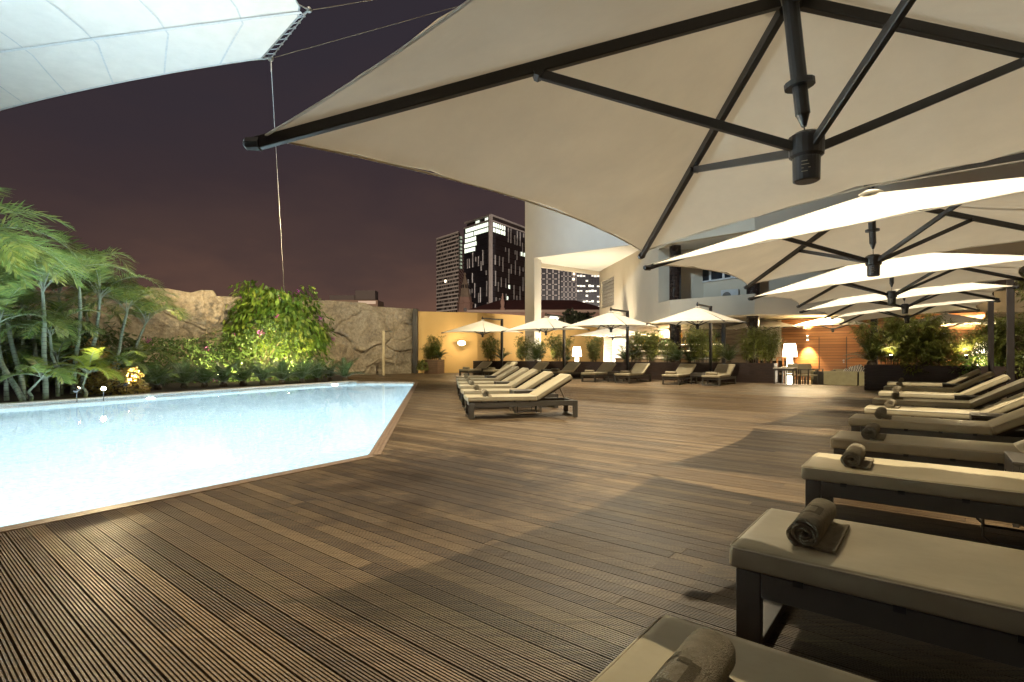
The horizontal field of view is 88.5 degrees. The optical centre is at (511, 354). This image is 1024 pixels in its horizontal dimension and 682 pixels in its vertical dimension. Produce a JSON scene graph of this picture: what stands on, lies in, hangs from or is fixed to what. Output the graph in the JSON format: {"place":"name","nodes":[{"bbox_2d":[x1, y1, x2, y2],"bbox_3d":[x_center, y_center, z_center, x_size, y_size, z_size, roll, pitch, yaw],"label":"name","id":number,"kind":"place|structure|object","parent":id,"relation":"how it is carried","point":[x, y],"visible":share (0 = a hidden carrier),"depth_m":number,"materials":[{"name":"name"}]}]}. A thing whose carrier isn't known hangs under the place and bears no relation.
{"place":"outdoors","nodes":[
{"label":"outdoors","id":0,"kind":"place"},
{"bbox_2d":[0,375,349,402],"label":"planting bed","id":1,"kind":"object","parent":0,"point":[171,387],"visible":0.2,"depth_m":17.78,"materials":[{"name":"plant"}]},
{"bbox_2d":[0,330,51,365],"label":"young palm","id":2,"kind":"object","parent":1,"relation":"on","point":[19,353],"visible":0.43,"depth_m":15.21,"materials":[{"name":"green plant"}]},
{"bbox_2d":[0,296,61,401],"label":"areca palm","id":3,"kind":"object","parent":1,"relation":"on","point":[16,388],"visible":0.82,"depth_m":13.10,"materials":[{"name":"green plant"}]},
{"bbox_2d":[0,259,70,398],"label":"areca palm","id":4,"kind":"object","parent":1,"relation":"on","point":[22,385],"visible":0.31,"depth_m":13.79,"materials":[{"name":"green plant"}]},
{"bbox_2d":[0,272,80,400],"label":"areca palm","id":5,"kind":"object","parent":1,"relation":"on","point":[5,291],"visible":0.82,"depth_m":13.05,"materials":[{"name":"green plant"}]},
{"bbox_2d":[0,277,84,391],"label":"areca palm","id":6,"kind":"object","parent":1,"relation":"on","point":[37,386],"visible":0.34,"depth_m":16.34,"materials":[{"name":"green plant"}]},
{"bbox_2d":[0,355,88,400],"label":"young palm","id":7,"kind":"object","parent":1,"relation":"on","point":[38,368],"visible":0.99,"depth_m":12.77,"materials":[{"name":"green plant"}]},
{"bbox_2d":[0,187,91,290],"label":"palm","id":8,"kind":"object","parent":1,"relation":"on","point":[15,243],"visible":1,"depth_m":11.16,"materials":[{"name":"green plant"}]},
{"bbox_2d":[0,299,109,396],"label":"areca palm","id":9,"kind":"object","parent":1,"relation":"on","point":[13,328],"visible":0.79,"depth_m":14.30,"materials":[{"name":"green plant"}]},
{"bbox_2d":[14,327,116,394],"bbox_3d":[-12.916,0.190,15.265,2.373,1.943,2.483,0,0,41],"label":"young palm","id":10,"kind":"object","parent":1,"relation":"on","point":[58,345],"visible":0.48,"depth_m":15.03,"materials":[{"name":"green plant"}]},
{"bbox_2d":[0,231,135,399],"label":"areca palm","id":11,"kind":"object","parent":1,"relation":"on","point":[45,381],"visible":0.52,"depth_m":13.63,"materials":[{"name":"green plant"}]},
{"bbox_2d":[0,315,142,384],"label":"shrub","id":12,"kind":"object","parent":1,"relation":"on","point":[115,341],"visible":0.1,"depth_m":18.12,"materials":[{"name":"green plant"}]},
{"bbox_2d":[7,230,138,393],"bbox_3d":[-12.583,-1.139,15.445,3.380,4.588,3.708,0,0,0],"label":"areca palm","id":13,"kind":"object","parent":1,"relation":"on","point":[76,352],"visible":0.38,"depth_m":15.25,"materials":[{"name":"green plant"}]},
{"bbox_2d":[39,347,123,396],"bbox_3d":[-11.561,0.475,14.227,1.817,1.382,1.868,0,0,0],"label":"young palm","id":14,"kind":"object","parent":1,"relation":"on","point":[85,362],"visible":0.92,"depth_m":14.16,"materials":[{"name":"green plant"}]},
{"bbox_2d":[64,335,115,388],"bbox_3d":[-13.129,0.234,16.390,1.362,1.751,1.218,0,0,-13],"label":"croton","id":15,"kind":"object","parent":1,"relation":"on","point":[91,373],"visible":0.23,"depth_m":16.25,"materials":[{"name":"green plant"}]},
{"bbox_2d":[34,278,146,386],"bbox_3d":[-15.331,-1.042,18.860,3.781,4.404,3.812,0,0,0],"label":"areca palm","id":16,"kind":"object","parent":1,"relation":"on","point":[86,315],"visible":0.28,"depth_m":18.57,"materials":[{"name":"green plant"}]},
{"bbox_2d":[64,249,167,392],"bbox_3d":[-12.552,-1.002,16.239,3.369,4.337,3.233,0,0,0],"label":"areca palm","id":17,"kind":"object","parent":1,"relation":"on","point":[98,277],"visible":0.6,"depth_m":16.11,"materials":[{"name":"green plant"}]},
{"bbox_2d":[83,363,150,394],"bbox_3d":[-11.621,0.781,15.619,1.884,1.080,1.276,0,0,8],"label":"croton","id":18,"kind":"object","parent":1,"relation":"on","point":[121,388],"visible":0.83,"depth_m":15.44,"materials":[{"name":"green plant"}]},
{"bbox_2d":[82,346,154,387],"bbox_3d":[-11.990,0.442,16.069,1.620,1.435,1.578,0,0,0],"label":"young palm","id":19,"kind":"object","parent":1,"relation":"on","point":[122,356],"visible":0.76,"depth_m":15.95,"materials":[{"name":"green plant"}]},
{"bbox_2d":[69,283,180,390],"bbox_3d":[-12.694,-0.644,17.225,3.291,3.625,3.099,0,0,0],"label":"areca palm","id":20,"kind":"object","parent":1,"relation":"on","point":[126,296],"visible":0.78,"depth_m":17.00,"materials":[{"name":"green plant"}]},
{"bbox_2d":[94,294,189,377],"bbox_3d":[-12.892,-0.477,18.501,2.904,3.297,2.627,0,0,-32],"label":"areca palm","id":21,"kind":"object","parent":1,"relation":"on","point":[147,309],"visible":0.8,"depth_m":18.31,"materials":[{"name":"green plant"}]},
{"bbox_2d":[112,338,175,375],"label":"young palm","id":22,"kind":"object","parent":1,"relation":"on","point":[142,347],"visible":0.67,"depth_m":18.39,"materials":[{"name":"green plant"}]},
{"bbox_2d":[138,362,190,389],"bbox_3d":[-11.644,0.673,17.078,1.707,0.953,1.572,0,0,20],"label":"cycad","id":23,"kind":"object","parent":1,"relation":"on","point":[156,381],"visible":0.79,"depth_m":17.00,"materials":[{"name":"green plant"}]},
{"bbox_2d":[123,336,246,382],"bbox_3d":[-14.484,0.264,22.572,6.766,2.114,3.578,0,0,0],"label":"creeper","id":24,"kind":"object","parent":1,"relation":"on","point":[185,343],"visible":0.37,"depth_m":22.20,"materials":[{"name":"green plant"}]},
{"bbox_2d":[162,358,214,387],"bbox_3d":[-11.166,0.628,18.080,1.729,1.045,2.002,0,0,8],"label":"cycad","id":25,"kind":"object","parent":1,"relation":"on","point":[185,374],"visible":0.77,"depth_m":17.88,"materials":[{"name":"green plant"}]},
{"bbox_2d":[5,287,412,377],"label":"rock wall","id":26,"kind":"structure","parent":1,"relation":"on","point":[358,327],"depth_m":28.73,"materials":[{"name":"stone"}]},
{"bbox_2d":[191,359,247,386],"bbox_3d":[-10.387,0.630,18.910,1.714,1.040,1.863,0,0,-3],"label":"cycad","id":27,"kind":"object","parent":1,"relation":"on","point":[225,376],"visible":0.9,"depth_m":18.69,"materials":[{"name":"green plant"}]},
{"bbox_2d":[217,356,273,385],"bbox_3d":[-9.828,0.605,19.379,2.089,1.090,1.804,0,0,-15],"label":"cycad","id":28,"kind":"object","parent":1,"relation":"on","point":[244,374],"visible":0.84,"depth_m":19.28,"materials":[{"name":"green plant"}]},
{"bbox_2d":[184,316,321,381],"bbox_3d":[-11.596,-0.236,23.907,6.160,3.117,3.287,0,0,0],"label":"creeper","id":29,"kind":"object","parent":1,"relation":"on","point":[254,351],"visible":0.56,"depth_m":23.33,"materials":[{"name":"green plant"}]},
{"bbox_2d":[243,357,288,384],"bbox_3d":[-9.409,0.616,19.806,1.516,1.067,1.731,0,0,-44],"label":"cycad","id":30,"kind":"object","parent":1,"relation":"on","point":[264,373],"visible":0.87,"depth_m":19.73,"materials":[{"name":"green plant"}]},
{"bbox_2d":[217,280,336,378],"bbox_3d":[-11.211,-1.157,25.341,5.872,4.846,3.363,0,0,0],"label":"bougainvillea","id":31,"kind":"object","parent":1,"relation":"on","point":[279,307],"visible":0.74,"depth_m":24.52,"materials":[{"name":"green plant"}]},
{"bbox_2d":[259,358,309,383],"bbox_3d":[-8.897,0.630,20.607,1.863,1.040,1.714,0,0,-25],"label":"cycad","id":32,"kind":"object","parent":1,"relation":"on","point":[281,367],"visible":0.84,"depth_m":20.39,"materials":[{"name":"green plant"}]},
{"bbox_2d":[276,355,326,382],"bbox_3d":[-8.448,0.582,21.097,1.879,1.136,2.176,0,0,-37],"label":"cycad","id":33,"kind":"object","parent":1,"relation":"on","point":[303,371],"visible":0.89,"depth_m":21.07,"materials":[{"name":"green plant"}]},
{"bbox_2d":[5,382,355,406],"bbox_3d":[-6.509,1.906,9.207,11.519,1.488,25.676,0,0,23],"label":"pool basin","id":34,"kind":"object","parent":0,"point":[22,405],"visible":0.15,"depth_m":14.96,"materials":[{"name":"tile"}]},
{"bbox_2d":[0,380,356,407],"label":"pool coping","id":35,"kind":"object","parent":34,"relation":"on","point":[26,403],"visible":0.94,"depth_m":15.15,"materials":[{"name":"stone"}]},
{"bbox_2d":[0,383,412,526],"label":"water","id":36,"kind":"structure","parent":0,"point":[59,459],"depth_m":7.47,"materials":[{"name":"liquid"}]},
{"bbox_2d":[327,290,383,306],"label":"distant building","id":37,"kind":"structure","parent":0,"point":[370,297],"depth_m":210.56,"materials":[{"name":"white"}]},
{"bbox_2d":[456,273,472,311],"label":"church tower","id":38,"kind":"structure","parent":0,"point":[464,303],"depth_m":118.99,"materials":[{"name":"stone"}]},
{"bbox_2d":[0,0,1020,352],"label":"sky","id":39,"kind":"structure","parent":0,"point":[159,170],"materials":[{"name":"purple"}]},
{"bbox_2d":[0,373,1023,681],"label":"deck","id":40,"kind":"structure","parent":0,"point":[442,537],"depth_m":3.03,"materials":[{"name":"wood"}]},
{"bbox_2d":[0,381,417,534],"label":"deck edge","id":41,"kind":"object","parent":40,"relation":"attached to","point":[381,443],"visible":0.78,"depth_m":4.62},
{"bbox_2d":[413,308,418,372],"bbox_3d":[-5.975,-0.840,32.590,0.230,3.980,0.820,0,0,0],"label":"corner post","id":42,"kind":"object","parent":40,"relation":"on","point":[415,337],"visible":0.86,"depth_m":32.32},
{"bbox_2d":[441,316,522,367],"bbox_3d":[-1.483,-0.413,27.244,3.032,3.125,3.146,0,0,39],"label":"cantilever umbrella","id":43,"kind":"object","parent":40,"relation":"on","point":[482,327],"visible":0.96,"depth_m":26.91,"materials":[{"name":"fabric"}]},
{"bbox_2d":[458,369,538,401],"bbox_3d":[-0.298,0.758,13.123,2.039,0.784,0.668,0,0,-11],"label":"sun lounger","id":44,"kind":"object","parent":40,"relation":"on","point":[523,378],"visible":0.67,"depth_m":12.91,"materials":[{"name":"beige fabric"}]},
{"bbox_2d":[461,371,557,408],"bbox_3d":[-0.066,0.758,11.409,2.039,0.784,0.668,0,0,-12],"label":"sun lounger","id":45,"kind":"object","parent":40,"relation":"on","point":[538,380],"visible":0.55,"depth_m":11.26,"materials":[{"name":"beige fabric"}]},
{"bbox_2d":[418,311,603,372],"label":"garden wall","id":46,"kind":"structure","parent":40,"relation":"on","point":[467,354],"depth_m":33.70,"materials":[{"name":"yellow paint"}]},
{"bbox_2d":[464,373,577,419],"bbox_3d":[0.151,0.758,9.814,2.039,0.784,0.668,0,0,-11],"label":"sun lounger","id":47,"kind":"object","parent":40,"relation":"on","point":[536,397],"visible":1,"depth_m":9.60,"materials":[{"name":"beige fabric"}]},
{"bbox_2d":[501,313,589,367],"bbox_3d":[1.646,-0.417,24.944,3.032,3.135,3.146,0,0,39],"label":"cantilever umbrella","id":48,"kind":"object","parent":40,"relation":"on","point":[545,324],"visible":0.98,"depth_m":24.77,"materials":[{"name":"fabric"}]},
{"bbox_2d":[581,363,615,381],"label":"sun lounger","id":49,"kind":"object","parent":40,"relation":"on","point":[603,369],"visible":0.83,"depth_m":22.59,"materials":[{"name":"fabric"}]},
{"bbox_2d":[562,307,657,379],"bbox_3d":[4.311,-0.446,22.744,3.032,3.192,3.146,0,0,39],"label":"cantilever umbrella","id":50,"kind":"object","parent":40,"relation":"on","point":[610,319],"visible":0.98,"depth_m":22.51,"materials":[{"name":"fabric"}]},
{"bbox_2d":[473,361,777,382],"bbox_3d":[4.451,0.750,25.876,15.382,0.792,1.000,0,0,34],"label":"planter","id":51,"kind":"object","parent":40,"relation":"on","point":[754,372],"visible":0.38,"depth_m":23.60,"materials":[{"name":"wood"}]},
{"bbox_2d":[544,333,574,361],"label":"bamboo","id":52,"kind":"object","parent":51,"relation":"on","point":[557,345],"visible":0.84,"depth_m":27.11,"materials":[{"name":"green plant"}]},
{"bbox_2d":[623,330,646,361],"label":"bamboo","id":53,"kind":"object","parent":51,"relation":"on","point":[636,347],"visible":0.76,"depth_m":25.07,"materials":[{"name":"green plant"}]},
{"bbox_2d":[637,329,666,361],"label":"bamboo","id":54,"kind":"object","parent":51,"relation":"on","point":[652,343],"visible":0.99,"depth_m":24.22,"materials":[{"name":"green plant"}]},
{"bbox_2d":[680,324,717,362],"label":"bamboo","id":55,"kind":"object","parent":51,"relation":"on","point":[694,338],"visible":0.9,"depth_m":23.27,"materials":[{"name":"green plant"}]},
{"bbox_2d":[735,326,767,362],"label":"bamboo","id":56,"kind":"object","parent":51,"relation":"on","point":[748,346],"visible":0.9,"depth_m":22.13,"materials":[{"name":"green plant"}]},
{"bbox_2d":[752,325,785,362],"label":"bamboo","id":57,"kind":"object","parent":51,"relation":"on","point":[770,347],"visible":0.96,"depth_m":21.64,"materials":[{"name":"green plant"}]},
{"bbox_2d":[614,363,650,383],"bbox_3d":[5.042,0.758,21.856,0.668,0.784,2.039,0,0,40],"label":"sun lounger","id":58,"kind":"object","parent":40,"relation":"on","point":[637,370],"visible":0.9,"depth_m":21.98,"materials":[{"name":"beige fabric"}]},
{"bbox_2d":[242,0,1023,259],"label":"cantilever umbrella","id":59,"kind":"object","parent":40,"relation":"on","point":[643,126],"visible":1,"depth_m":2.53,"materials":[{"name":"fabric"}]},
{"bbox_2d":[662,364,695,384],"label":"sun lounger","id":60,"kind":"object","parent":40,"relation":"on","point":[683,371],"visible":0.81,"depth_m":20.84,"materials":[{"name":"fabric"}]},
{"bbox_2d":[646,302,747,381],"bbox_3d":[7.449,-0.473,21.044,3.032,3.246,3.146,0,0,39],"label":"cantilever umbrella","id":61,"kind":"object","parent":40,"relation":"on","point":[696,315],"visible":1,"depth_m":20.82,"materials":[{"name":"fabric"}]},
{"bbox_2d":[701,364,735,385],"bbox_3d":[7.933,0.758,20.115,0.668,0.784,2.039,0,0,39],"label":"sun lounger","id":62,"kind":"object","parent":40,"relation":"on","point":[724,371],"visible":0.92,"depth_m":20.24,"materials":[{"name":"fabric"}]},
{"bbox_2d":[591,615,876,681],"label":"sun lounger","id":63,"kind":"object","parent":40,"relation":"on","point":[649,651],"visible":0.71,"depth_m":1.29,"materials":[{"name":"beige fabric"}]},
{"bbox_2d":[649,628,735,681],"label":"rolled towel","id":64,"kind":"object","parent":63,"relation":"on","point":[703,655],"visible":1,"depth_m":1.12,"materials":[{"name":"fabric"}]},
{"bbox_2d":[643,152,1023,288],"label":"cantilever umbrella","id":65,"kind":"object","parent":40,"relation":"on","point":[872,228],"visible":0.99,"depth_m":5.36,"materials":[{"name":"fabric"}]},
{"bbox_2d":[729,508,1023,668],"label":"sun lounger","id":66,"kind":"object","parent":40,"relation":"on","point":[964,596],"visible":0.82,"depth_m":1.86,"materials":[{"name":"beige fabric"}]},
{"bbox_2d":[786,498,849,554],"bbox_3d":[1.272,0.695,2.176,0.166,0.113,0.422,0,0,39],"label":"rolled towel","id":67,"kind":"object","parent":66,"relation":"on","point":[814,525],"visible":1,"depth_m":2.07,"materials":[{"name":"fabric"}]},
{"bbox_2d":[748,253,1023,307],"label":"cantilever umbrella","id":68,"kind":"object","parent":40,"relation":"on","point":[904,274],"visible":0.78,"depth_m":8.11,"materials":[{"name":"fabric"}]},
{"bbox_2d":[799,279,1019,398],"bbox_3d":[8.493,-0.357,11.366,3.491,3.015,3.382,0,0,38],"label":"cantilever umbrella","id":69,"kind":"object","parent":40,"relation":"on","point":[906,300],"visible":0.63,"depth_m":10.80,"materials":[{"name":"fabric"}]},
{"bbox_2d":[801,452,1023,549],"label":"sun lounger","id":70,"kind":"object","parent":40,"relation":"on","point":[984,494],"visible":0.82,"depth_m":3.23,"materials":[{"name":"beige fabric"}]},
{"bbox_2d":[840,443,873,469],"bbox_3d":[2.384,0.696,3.625,0.166,0.112,0.422,0,0,37],"label":"rolled towel","id":71,"kind":"object","parent":70,"relation":"on","point":[853,455],"visible":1,"depth_m":3.50,"materials":[{"name":"fabric"}]},
{"bbox_2d":[830,282,1000,391],"bbox_3d":[10.925,-0.378,14.448,3.491,3.055,3.382,0,0,36],"label":"cantilever umbrella","id":72,"kind":"object","parent":40,"relation":"on","point":[915,310],"visible":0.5,"depth_m":14.01,"materials":[{"name":"fabric"}]},
{"bbox_2d":[830,430,1023,470],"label":"sun lounger","id":73,"kind":"object","parent":40,"relation":"on","point":[964,453],"visible":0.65,"depth_m":4.37,"materials":[{"name":"beige fabric"}]},
{"bbox_2d":[849,407,1023,442],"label":"sun lounger","id":74,"kind":"object","parent":40,"relation":"on","point":[1003,428],"visible":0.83,"depth_m":5.73,"materials":[{"name":"beige fabric"}]},
{"bbox_2d":[887,369,986,391],"bbox_3d":[11.308,0.758,14.067,2.039,0.784,0.668,0,0,39],"label":"sun lounger","id":75,"kind":"object","parent":40,"relation":"on","point":[966,376],"visible":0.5,"depth_m":13.81,"materials":[{"name":"beige fabric"}]},
{"bbox_2d":[883,371,994,394],"bbox_3d":[9.702,0.758,11.941,2.039,0.784,0.668,0,0,39],"label":"sun lounger","id":76,"kind":"object","parent":40,"relation":"on","point":[980,379],"visible":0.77,"depth_m":11.62,"materials":[{"name":"beige fabric"}]},
{"bbox_2d":[864,364,1023,394],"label":"planter","id":77,"kind":"object","parent":40,"relation":"on","point":[877,377],"visible":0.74,"depth_m":16.11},
{"bbox_2d":[843,336,906,364],"bbox_3d":[11.627,-0.128,17.232,1.643,0.997,1.785,0,0,-2],"label":"cycad","id":78,"kind":"object","parent":77,"relation":"on","point":[871,355],"visible":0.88,"depth_m":16.96,"materials":[{"name":"green plant"}]},
{"bbox_2d":[847,314,922,364],"bbox_3d":[12.199,-0.497,16.977,2.179,1.855,1.920,0,0,0],"label":"bamboo","id":79,"kind":"object","parent":77,"relation":"on","point":[864,334],"visible":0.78,"depth_m":16.86,"materials":[{"name":"green plant"}]},
{"bbox_2d":[880,312,950,365],"bbox_3d":[12.771,-0.571,16.837,2.073,2.003,2.354,0,0,-19],"label":"bamboo","id":80,"kind":"object","parent":77,"relation":"on","point":[931,325],"visible":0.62,"depth_m":16.21,"materials":[{"name":"green plant"}]},
{"bbox_2d":[898,352,950,375],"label":"shrub","id":81,"kind":"object","parent":77,"relation":"on","point":[909,358],"visible":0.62,"depth_m":16.16,"materials":[{"name":"green plant"}]},
{"bbox_2d":[908,318,960,365],"bbox_3d":[13.145,-0.374,16.398,1.451,1.608,1.375,0,0,23],"label":"bamboo","id":82,"kind":"object","parent":77,"relation":"on","point":[945,324],"visible":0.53,"depth_m":16.14,"materials":[{"name":"green plant"}]},
{"bbox_2d":[931,325,996,365],"bbox_3d":[13.547,-0.237,15.866,1.569,1.336,1.382,0,0,33],"label":"bamboo","id":83,"kind":"object","parent":77,"relation":"on","point":[968,346],"visible":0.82,"depth_m":15.74,"materials":[{"name":"green plant"}]},
{"bbox_2d":[943,349,1003,375],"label":"shrub","id":84,"kind":"object","parent":77,"relation":"on","point":[971,362],"visible":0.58,"depth_m":15.44,"materials":[{"name":"green plant"}]},
{"bbox_2d":[964,325,1021,365],"bbox_3d":[14.125,-0.261,15.544,1.490,1.384,1.384,0,0,15],"label":"bamboo","id":85,"kind":"object","parent":77,"relation":"on","point":[984,345],"visible":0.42,"depth_m":15.32,"materials":[{"name":"green plant"}]},
{"bbox_2d":[963,309,1023,365],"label":"bamboo","id":86,"kind":"object","parent":77,"relation":"on","point":[1017,331],"visible":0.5,"depth_m":15.27,"materials":[{"name":"green plant"}]},
{"bbox_2d":[864,392,1023,430],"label":"sun lounger","id":87,"kind":"object","parent":40,"relation":"on","point":[1011,404],"visible":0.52,"depth_m":6.96,"materials":[{"name":"beige fabric"}]},
{"bbox_2d":[878,374,1010,405],"bbox_3d":[8.345,0.758,10.167,2.039,0.784,0.668,0,0,39],"label":"sun lounger","id":88,"kind":"object","parent":40,"relation":"on","point":[993,383],"visible":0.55,"depth_m":9.89,"materials":[{"name":"beige fabric"}]},
{"bbox_2d":[872,378,1023,409],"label":"sun lounger","id":89,"kind":"object","parent":40,"relation":"on","point":[992,396],"visible":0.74,"depth_m":8.25,"materials":[{"name":"beige fabric"}]},
{"bbox_2d":[1004,451,1023,527],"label":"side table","id":90,"kind":"object","parent":40,"relation":"on","point":[1013,461],"visible":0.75,"depth_m":3.61,"materials":[{"name":"wood"}]},
{"bbox_2d":[467,294,598,319],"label":"colonial building","id":91,"kind":"structure","parent":0,"point":[517,307],"depth_m":106.36,"materials":[{"name":"white"}]},
{"bbox_2d":[558,308,595,326],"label":"tree","id":92,"kind":"object","parent":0,"point":[575,316],"visible":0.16,"depth_m":94.21,"materials":[{"name":"green plant"}]},
{"label":"cafe floor","id":93,"kind":"structure","parent":0,"visible":0},
{"bbox_2d":[571,326,644,339],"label":"cantilever umbrella","id":94,"kind":"object","parent":93,"relation":"on","point":[617,332],"visible":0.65,"depth_m":29.62,"materials":[{"name":"fabric"}]},
{"bbox_2d":[604,321,745,362],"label":"bar counter wall","id":95,"kind":"structure","parent":93,"relation":"on","point":[610,349],"depth_m":29.96,"materials":[{"name":"white"}]},
{"bbox_2d":[525,161,1023,362],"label":"hotel building","id":96,"kind":"structure","parent":93,"relation":"on","point":[627,282],"depth_m":27.66,"materials":[{"name":"paint"}]},
{"bbox_2d":[0,0,457,291],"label":"shade sail","id":97,"kind":"object","parent":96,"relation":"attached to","point":[51,48],"visible":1,"depth_m":11.04,"materials":[{"name":"fabric"}]},
{"bbox_2d":[602,277,613,307],"bbox_3d":[6.726,-4.276,36.420,0.100,1.923,2.890,0,0,-7],"label":"glass block window","id":98,"kind":"structure","parent":96,"relation":"in","point":[607,285],"depth_m":36.50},
{"bbox_2d":[783,316,869,331],"bbox_3d":[15.052,-0.425,24.644,3.532,3.150,3.646,0,0,39],"label":"cantilever umbrella","id":99,"kind":"object","parent":93,"relation":"on","point":[824,321],"visible":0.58,"depth_m":24.11,"materials":[{"name":"fabric"}]},
{"bbox_2d":[824,371,858,385],"bbox_3d":[13.361,0.950,21.300,1.150,0.580,0.900,0,0,39],"label":"sofa","id":100,"kind":"object","parent":93,"relation":"on","point":[846,378],"visible":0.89,"depth_m":20.92,"materials":[{"name":"beige fabric"}]},
{"bbox_2d":[781,312,984,379],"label":"cafe wall","id":101,"kind":"structure","parent":93,"relation":"on","point":[825,349],"depth_m":25.64,"materials":[{"name":"brown wood"}]},
{"bbox_2d":[819,337,845,370],"bbox_3d":[15.554,0.210,25.513,1.120,2.100,0.100,0,0,39],"label":"door","id":102,"kind":"structure","parent":101,"relation":"in","point":[832,350],"depth_m":25.53,"materials":[{"name":"wood"}]},
{"bbox_2d":[907,312,1005,327],"bbox_3d":[17.849,-0.375,21.644,3.532,3.050,3.646,0,0,39],"label":"cantilever umbrella","id":103,"kind":"object","parent":93,"relation":"on","point":[961,320],"visible":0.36,"depth_m":20.95,"materials":[{"name":"fabric"}]},
{"label":"ground","id":104,"kind":"structure","parent":0,"visible":0},
{"bbox_2d":[436,231,463,311],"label":"apartment tower","id":105,"kind":"structure","parent":104,"relation":"on","point":[450,263],"depth_m":412.56,"materials":[{"name":"white"}]},
{"bbox_2d":[463,214,524,307],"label":"office tower","id":106,"kind":"structure","parent":104,"relation":"on","point":[494,258],"depth_m":341.98,"materials":[{"name":"black"}]},
{"bbox_2d":[541,263,559,299],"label":"apartment tower","id":107,"kind":"structure","parent":104,"relation":"on","point":[550,284],"depth_m":300.00,"materials":[{"name":"white"}]},
{"bbox_2d":[560,270,576,299],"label":"apartment tower","id":108,"kind":"structure","parent":104,"relation":"on","point":[568,285],"depth_m":310.87,"materials":[{"name":"white"}]},
{"bbox_2d":[577,273,598,305],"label":"office tower","id":109,"kind":"structure","parent":104,"relation":"on","point":[588,288],"depth_m":320.75,"materials":[{"name":"white"}]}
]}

